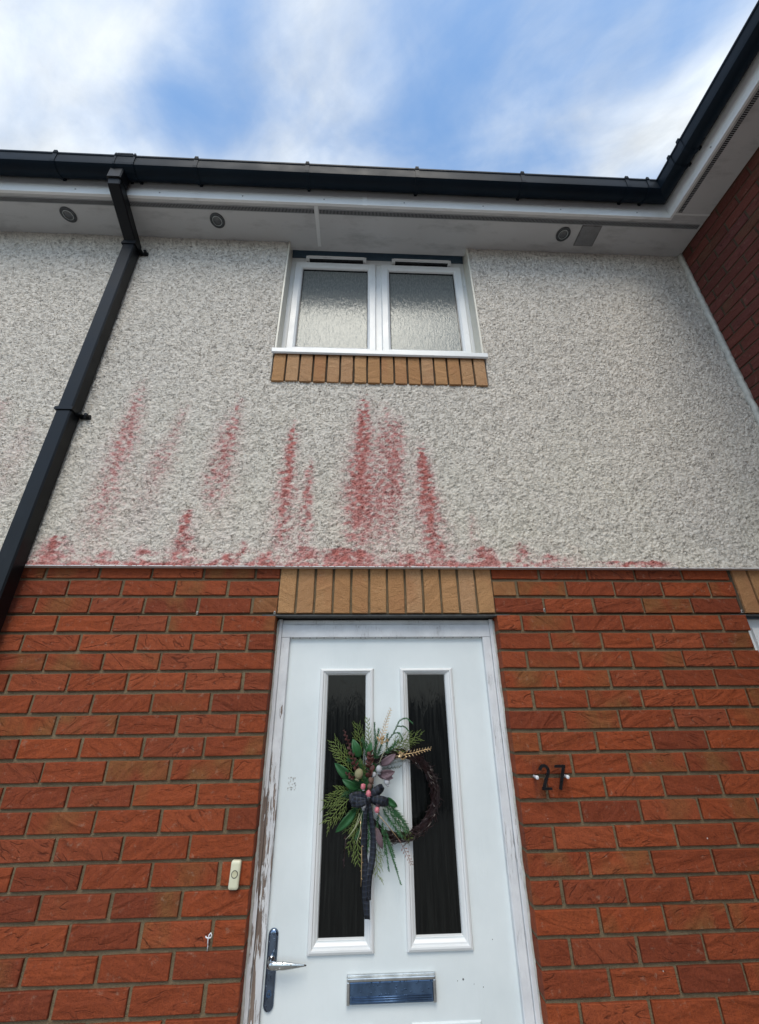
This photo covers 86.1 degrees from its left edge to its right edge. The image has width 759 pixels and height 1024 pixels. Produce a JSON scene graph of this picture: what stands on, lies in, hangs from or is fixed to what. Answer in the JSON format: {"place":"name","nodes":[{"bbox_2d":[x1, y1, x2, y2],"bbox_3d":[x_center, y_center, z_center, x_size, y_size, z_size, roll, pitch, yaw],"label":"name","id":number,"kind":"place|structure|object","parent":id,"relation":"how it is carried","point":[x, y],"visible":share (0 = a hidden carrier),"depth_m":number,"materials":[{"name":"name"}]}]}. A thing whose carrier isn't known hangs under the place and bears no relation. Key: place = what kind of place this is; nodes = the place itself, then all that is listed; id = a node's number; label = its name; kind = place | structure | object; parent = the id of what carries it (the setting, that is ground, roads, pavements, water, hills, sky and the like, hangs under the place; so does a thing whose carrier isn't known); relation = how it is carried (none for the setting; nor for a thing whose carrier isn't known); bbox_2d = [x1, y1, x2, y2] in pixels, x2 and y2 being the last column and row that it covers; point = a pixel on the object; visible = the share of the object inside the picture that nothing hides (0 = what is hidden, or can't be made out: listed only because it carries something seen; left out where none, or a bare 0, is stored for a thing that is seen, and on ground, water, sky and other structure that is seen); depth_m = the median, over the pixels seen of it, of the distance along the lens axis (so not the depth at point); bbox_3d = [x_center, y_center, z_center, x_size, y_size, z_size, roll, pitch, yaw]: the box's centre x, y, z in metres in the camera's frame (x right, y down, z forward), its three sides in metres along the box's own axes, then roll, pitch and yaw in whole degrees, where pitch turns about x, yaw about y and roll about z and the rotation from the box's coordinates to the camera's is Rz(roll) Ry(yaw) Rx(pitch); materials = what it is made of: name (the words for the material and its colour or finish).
{"place":"outdoors","nodes":[
{"label":"outdoors","id":0,"kind":"place"},
{"bbox_2d":[0,0,757,178],"label":"sky","id":1,"kind":"structure","parent":0,"point":[598,88],"materials":[{"name":"blue"}]},
{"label":"path","id":2,"kind":"structure","parent":0,"visible":0},
{"bbox_2d":[0,149,758,1023],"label":"terraced house","id":3,"kind":"structure","parent":2,"relation":"on","point":[300,463],"depth_m":1.78,"materials":[{"name":"red brick"}]},
{"bbox_2d":[205,933,211,950],"bbox_3d":[-0.544,1.367,1.293,0.022,0.049,0.019,1,-25,-2],"label":"wall hook","id":4,"kind":"object","parent":3,"relation":"attached to","point":[208,937],"depth_m":1.29,"materials":[{"name":"white"}]},
{"bbox_2d":[228,859,241,889],"bbox_3d":[-0.484,1.214,1.360,0.033,0.078,0.017,2,-25,-2],"label":"doorbell","id":5,"kind":"object","parent":3,"relation":"attached to","point":[235,874],"visible":1,"depth_m":1.35,"materials":[{"name":"beige plastic"}]},
{"bbox_2d":[272,241,487,359],"bbox_3d":[-0.002,-1.390,2.662,1.230,1.212,0.242,1,-25,-2],"label":"window","id":6,"kind":"structure","parent":3,"relation":"in","point":[332,302],"depth_m":2.64,"materials":[{"name":"white plastic"}]},
{"bbox_2d":[240,619,542,1023],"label":"front door","id":7,"kind":"structure","parent":3,"relation":"in","point":[452,943],"depth_m":1.48,"materials":[{"name":"white plastic"}]},
{"bbox_2d":[320,709,441,919],"bbox_3d":[0.011,1.070,1.487,0.462,0.638,0.076,1,-25,-2],"label":"door wreath","id":8,"kind":"object","parent":7,"relation":"attached to","point":[362,797],"depth_m":1.49,"materials":[{"name":"green plant"}]},
{"bbox_2d":[533,764,569,789],"bbox_3d":[0.637,0.984,1.511,0.134,0.138,0.033,1,-25,-2],"label":"house number","id":9,"kind":"object","parent":3,"relation":"attached to","point":[562,776],"visible":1,"depth_m":1.50,"materials":[{"name":"black plastic"}]},
{"bbox_2d":[746,617,758,650],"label":"window","id":10,"kind":"structure","parent":3,"relation":"in","point":[753,622],"depth_m":1.83,"materials":[{"name":"white plastic"}]},
{"bbox_2d":[656,0,758,406],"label":"neighbouring house","id":11,"kind":"structure","parent":2,"relation":"on","point":[709,174],"depth_m":2.36,"materials":[{"name":"red brick"}]}
]}

